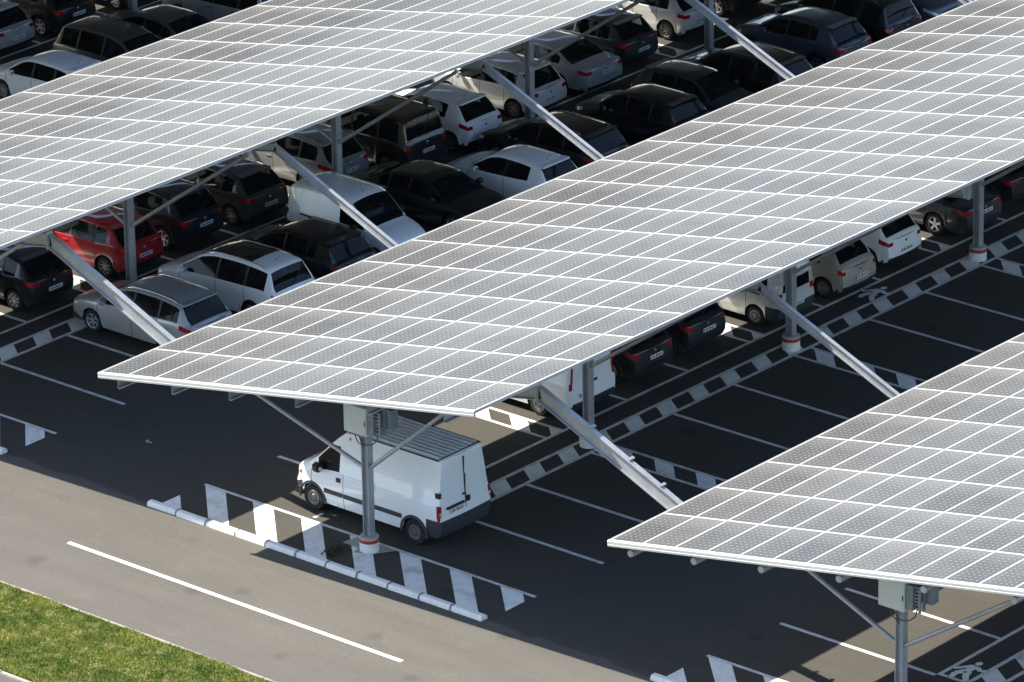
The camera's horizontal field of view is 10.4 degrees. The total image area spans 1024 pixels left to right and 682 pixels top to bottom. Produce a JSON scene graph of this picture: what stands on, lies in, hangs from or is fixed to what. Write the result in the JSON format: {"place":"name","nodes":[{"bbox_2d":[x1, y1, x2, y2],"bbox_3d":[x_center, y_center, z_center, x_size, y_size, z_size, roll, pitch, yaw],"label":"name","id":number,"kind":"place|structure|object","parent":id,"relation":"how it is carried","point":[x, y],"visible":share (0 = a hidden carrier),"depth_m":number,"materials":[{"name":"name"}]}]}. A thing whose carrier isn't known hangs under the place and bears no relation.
{"place":"outdoors","nodes":[
{"label":"outdoors","id":0,"kind":"place"},
{"bbox_2d":[0,582,273,681],"bbox_3d":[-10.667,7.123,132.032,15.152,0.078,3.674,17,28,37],"label":"grass","id":1,"kind":"structure","parent":0,"point":[26,656],"depth_m":131.66,"materials":[{"name":"green plant"}]},
{"bbox_2d":[0,0,1023,681],"bbox_3d":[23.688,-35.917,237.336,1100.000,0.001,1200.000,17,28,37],"label":"parking ground","id":2,"kind":"structure","parent":0,"point":[96,472],"depth_m":138.51,"materials":[{"name":"grey asphalt"}]},
{"bbox_2d":[0,446,7,454],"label":"lane separator","id":3,"kind":"object","parent":2,"relation":"on","point":[3,450],"visible":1,"depth_m":142.84,"materials":[{"name":"white concrete"}]},
{"bbox_2d":[0,670,30,681],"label":"path kerb","id":4,"kind":"structure","parent":2,"relation":"on","point":[10,676],"depth_m":130.45,"materials":[{"name":"concrete"}]},
{"bbox_2d":[0,0,34,51],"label":"car","id":5,"kind":"object","parent":2,"relation":"on","point":[16,29],"visible":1,"depth_m":171.54,"materials":[{"name":"silver paint"}]},
{"bbox_2d":[0,245,73,309],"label":"car","id":6,"kind":"object","parent":2,"relation":"on","point":[31,275],"visible":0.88,"depth_m":151.94,"materials":[{"name":"black paint"}]},
{"bbox_2d":[0,49,100,98],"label":"car","id":7,"kind":"object","parent":2,"relation":"on","point":[19,75],"visible":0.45,"depth_m":167.06,"materials":[{"name":"white paint"}]},
{"bbox_2d":[6,0,95,36],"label":"car","id":8,"kind":"object","parent":2,"relation":"on","point":[46,17],"visible":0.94,"depth_m":172.90,"materials":[{"name":"black metal"}]},
{"bbox_2d":[46,206,162,276],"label":"car","id":9,"kind":"object","parent":2,"relation":"on","point":[94,239],"visible":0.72,"depth_m":154.29,"materials":[{"name":"red paint"}]},
{"bbox_2d":[52,15,160,61],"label":"car","id":10,"kind":"object","parent":2,"relation":"on","point":[102,38],"visible":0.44,"depth_m":169.08,"materials":[{"name":"black paint"}]},
{"bbox_2d":[104,0,144,9],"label":"car","id":11,"kind":"object","parent":2,"relation":"on","point":[117,4],"visible":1,"depth_m":175.31,"materials":[{"name":"black paint"}]},
{"bbox_2d":[128,0,137,7],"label":"solar canopy","id":12,"kind":"object","parent":2,"relation":"on","point":[132,3],"visible":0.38,"depth_m":173.65,"materials":[{"name":"grey metal"}]},
{"bbox_2d":[0,580,275,681],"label":"kerb","id":13,"kind":"structure","parent":2,"relation":"on","point":[166,642],"depth_m":132.62,"materials":[{"name":"stone"}]},
{"bbox_2d":[73,274,231,345],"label":"car","id":14,"kind":"object","parent":2,"relation":"on","point":[175,307],"visible":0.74,"depth_m":149.43,"materials":[{"name":"silver paint"}]},
{"bbox_2d":[106,4,210,43],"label":"car","id":15,"kind":"object","parent":2,"relation":"on","point":[162,21],"visible":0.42,"depth_m":170.93,"materials":[{"name":"black paint"}]},
{"bbox_2d":[112,178,223,249],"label":"car","id":16,"kind":"object","parent":2,"relation":"on","point":[191,216],"visible":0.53,"depth_m":156.00,"materials":[{"name":"black metal"}]},
{"bbox_2d":[162,0,268,22],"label":"car","id":17,"kind":"object","parent":2,"relation":"on","point":[211,10],"visible":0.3,"depth_m":173.08,"materials":[{"name":"black paint"}]},
{"bbox_2d":[67,542,402,661],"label":"lane line","id":18,"kind":"object","parent":2,"relation":"on","point":[239,603],"visible":1,"depth_m":134.21,"materials":[{"name":"paint"}]},
{"bbox_2d":[183,156,287,225],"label":"car","id":19,"kind":"object","parent":2,"relation":"on","point":[243,190],"visible":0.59,"depth_m":157.75,"materials":[{"name":"grey paint"}]},
{"bbox_2d":[157,240,314,311],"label":"car","id":20,"kind":"object","parent":2,"relation":"on","point":[238,275],"visible":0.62,"depth_m":151.35,"materials":[{"name":"white paint"}]},
{"bbox_2d":[238,123,368,181],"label":"car","id":21,"kind":"object","parent":2,"relation":"on","point":[309,148],"visible":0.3,"depth_m":160.34,"materials":[{"name":"grey paint"}]},
{"bbox_2d":[233,216,376,279],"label":"car","id":22,"kind":"object","parent":2,"relation":"on","point":[320,247],"visible":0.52,"depth_m":153.05,"materials":[{"name":"black metal"}]},
{"bbox_2d":[147,499,486,620],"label":"lane separator","id":23,"kind":"object","parent":2,"relation":"on","point":[330,564],"visible":1,"depth_m":136.18,"materials":[{"name":"white concrete"}]},
{"bbox_2d":[321,544,351,557],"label":"weeds","id":24,"kind":"object","parent":2,"relation":"on","point":[334,550],"visible":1,"depth_m":136.85,"materials":[{"name":"green plant"}]},
{"bbox_2d":[287,171,425,253],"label":"van","id":25,"kind":"object","parent":2,"relation":"on","point":[306,199],"visible":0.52,"depth_m":155.35,"materials":[{"name":"white metal"}]},
{"bbox_2d":[0,0,713,280],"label":"solar canopy","id":26,"kind":"object","parent":2,"relation":"on","point":[125,128],"visible":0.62,"depth_m":152.61,"materials":[{"name":"grey glass"}]},
{"bbox_2d":[45,230,175,344],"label":"tie beam","id":27,"kind":"structure","parent":26,"relation":"attached to","point":[111,293],"depth_m":140.38,"materials":[{"name":"metal"}]},
{"bbox_2d":[273,144,398,248],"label":"tie beam","id":28,"kind":"structure","parent":26,"relation":"attached to","point":[380,235],"depth_m":146.13,"materials":[{"name":"metal"}]},
{"bbox_2d":[481,61,603,160],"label":"tie beam","id":29,"kind":"structure","parent":26,"relation":"attached to","point":[543,113],"depth_m":151.94,"materials":[{"name":"metal"}]},
{"bbox_2d":[684,0,794,79],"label":"tie beam","id":30,"kind":"structure","parent":26,"relation":"attached to","point":[742,40],"depth_m":157.65,"materials":[{"name":"metal"}]},
{"bbox_2d":[958,0,971,4],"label":"tie beam","id":31,"kind":"structure","parent":26,"relation":"attached to","point":[963,2],"depth_m":162.74,"materials":[{"name":"metal"}]},
{"bbox_2d":[344,537,395,553],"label":"post apron concrete","id":32,"kind":"object","parent":2,"relation":"on","point":[354,542],"visible":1,"depth_m":137.08,"materials":[{"name":"grey concrete"}]},
{"bbox_2d":[322,94,446,163],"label":"car","id":33,"kind":"object","parent":2,"relation":"on","point":[400,134],"visible":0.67,"depth_m":161.44,"materials":[{"name":"black metal"}]},
{"bbox_2d":[296,415,490,543],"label":"panel van","id":34,"kind":"object","parent":2,"relation":"on","point":[431,481],"visible":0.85,"depth_m":137.13,"materials":[{"name":"white metal"}]},
{"bbox_2d":[353,159,506,225],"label":"car","id":35,"kind":"object","parent":2,"relation":"on","point":[432,192],"visible":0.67,"depth_m":157.49,"materials":[{"name":"black paint"}]},
{"bbox_2d":[393,82,501,151],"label":"car","id":36,"kind":"object","parent":2,"relation":"on","point":[466,118],"visible":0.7,"depth_m":163.12,"materials":[{"name":"white paint"}]},
{"bbox_2d":[431,51,566,118],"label":"car","id":37,"kind":"object","parent":2,"relation":"on","point":[550,89],"visible":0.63,"depth_m":165.75,"materials":[{"name":"silver paint"}]},
{"bbox_2d":[0,0,1023,681],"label":"parking lines","id":38,"kind":"object","parent":2,"relation":"on","point":[998,640],"visible":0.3,"depth_m":145.83,"materials":[{"name":"paint"}]},
{"bbox_2d":[0,49,1023,681],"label":"hatched markings","id":39,"kind":"object","parent":2,"relation":"on","point":[412,569],"visible":0.36,"depth_m":140.10,"materials":[{"name":"paint"}]},
{"bbox_2d":[449,144,577,197],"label":"car","id":40,"kind":"object","parent":2,"relation":"on","point":[511,171],"visible":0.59,"depth_m":158.64,"materials":[{"name":"white paint"}]},
{"bbox_2d":[477,110,629,167],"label":"car","id":41,"kind":"object","parent":2,"relation":"on","point":[539,132],"visible":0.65,"depth_m":161.08,"materials":[{"name":"black paint"}]},
{"bbox_2d":[98,0,1023,553],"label":"solar canopy","id":42,"kind":"object","parent":2,"relation":"on","point":[522,294],"visible":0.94,"depth_m":141.60,"materials":[{"name":"grey glass"}]},
{"bbox_2d":[534,383,682,509],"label":"tie beam","id":43,"kind":"structure","parent":42,"relation":"attached to","point":[613,454],"depth_m":130.56,"materials":[{"name":"metal"}]},
{"bbox_2d":[757,283,899,398],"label":"tie beam","id":44,"kind":"structure","parent":42,"relation":"attached to","point":[830,344],"depth_m":136.32,"materials":[{"name":"metal"}]},
{"bbox_2d":[504,30,622,92],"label":"car","id":45,"kind":"object","parent":2,"relation":"on","point":[576,66],"visible":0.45,"depth_m":167.45,"materials":[{"name":"silver paint"}]},
{"bbox_2d":[512,351,614,414],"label":"van","id":46,"kind":"object","parent":2,"relation":"on","point":[565,387],"visible":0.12,"depth_m":144.06,"materials":[{"name":"white metal"}]},
{"bbox_2d":[557,7,657,65],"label":"car","id":47,"kind":"object","parent":2,"relation":"on","point":[623,38],"visible":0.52,"depth_m":169.51,"materials":[{"name":"grey paint"}]},
{"bbox_2d":[574,83,709,140],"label":"car","id":48,"kind":"object","parent":2,"relation":"on","point":[643,111],"visible":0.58,"depth_m":163.19,"materials":[{"name":"black paint"}]},
{"bbox_2d":[612,329,672,382],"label":"car","id":49,"kind":"object","parent":2,"relation":"on","point":[650,353],"visible":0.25,"depth_m":146.17,"materials":[{"name":"black metal"}]},
{"bbox_2d":[650,673,680,681],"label":"lane separator","id":50,"kind":"object","parent":2,"relation":"on","point":[655,677],"visible":1,"depth_m":129.69,"materials":[{"name":"white concrete"}]},
{"bbox_2d":[615,0,716,39],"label":"car","id":51,"kind":"object","parent":2,"relation":"on","point":[669,19],"visible":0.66,"depth_m":171.79,"materials":[{"name":"silver paint"}]},
{"bbox_2d":[630,57,754,111],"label":"car","id":52,"kind":"object","parent":2,"relation":"on","point":[690,78],"visible":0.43,"depth_m":165.03,"materials":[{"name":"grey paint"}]},
{"bbox_2d":[665,302,725,352],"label":"car","id":53,"kind":"object","parent":2,"relation":"on","point":[704,325],"visible":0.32,"depth_m":147.84,"materials":[{"name":"black metal"}]},
{"bbox_2d":[714,0,761,15],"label":"car","id":54,"kind":"object","parent":2,"relation":"on","point":[723,7],"visible":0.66,"depth_m":173.57,"materials":[{"name":"black metal"}]},
{"bbox_2d":[679,41,813,92],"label":"car","id":55,"kind":"object","parent":2,"relation":"on","point":[748,70],"visible":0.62,"depth_m":166.29,"materials":[{"name":"black paint"}]},
{"bbox_2d":[717,260,813,325],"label":"van","id":56,"kind":"object","parent":2,"relation":"on","point":[757,308],"visible":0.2,"depth_m":149.99,"materials":[{"name":"white metal"}]},
{"bbox_2d":[734,5,871,67],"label":"car","id":57,"kind":"object","parent":2,"relation":"on","point":[816,36],"visible":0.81,"depth_m":169.01,"materials":[{"name":"black metal"}]},
{"bbox_2d":[607,333,1023,681],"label":"solar canopy","id":58,"kind":"object","parent":2,"relation":"on","point":[911,499],"visible":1,"depth_m":127.12,"materials":[{"name":"grey glass"}]},
{"bbox_2d":[801,240,875,297],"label":"car","id":59,"kind":"object","parent":2,"relation":"on","point":[845,269],"visible":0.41,"depth_m":151.67,"materials":[{"name":"beige paint"}]},
{"bbox_2d":[773,0,921,43],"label":"car","id":60,"kind":"object","parent":2,"relation":"on","point":[878,20],"visible":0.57,"depth_m":170.90,"materials":[{"name":"black paint"}]},
{"bbox_2d":[858,287,889,300],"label":"walking figure marking","id":61,"kind":"object","parent":2,"relation":"on","point":[873,294],"visible":1,"depth_m":152.11,"materials":[{"name":"paint"}]},
{"bbox_2d":[850,214,921,266],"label":"car","id":62,"kind":"object","parent":2,"relation":"on","point":[897,239],"visible":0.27,"depth_m":153.56,"materials":[{"name":"white paint"}]},
{"bbox_2d":[892,0,962,21],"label":"car","id":63,"kind":"object","parent":2,"relation":"on","point":[928,9],"visible":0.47,"depth_m":172.01,"materials":[{"name":"blue paint"}]},
{"bbox_2d":[909,188,1001,234],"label":"car","id":64,"kind":"object","parent":2,"relation":"on","point":[943,215],"visible":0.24,"depth_m":155.79,"materials":[{"name":"grey paint"}]},
{"bbox_2d":[949,662,986,680],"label":"walking figure marking","id":65,"kind":"object","parent":2,"relation":"on","point":[966,672],"visible":1,"depth_m":130.02,"materials":[{"name":"paint"}]},
{"bbox_2d":[984,160,1023,203],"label":"car","id":66,"kind":"object","parent":2,"relation":"on","point":[1008,188],"visible":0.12,"depth_m":157.42,"materials":[{"name":"black metal"}]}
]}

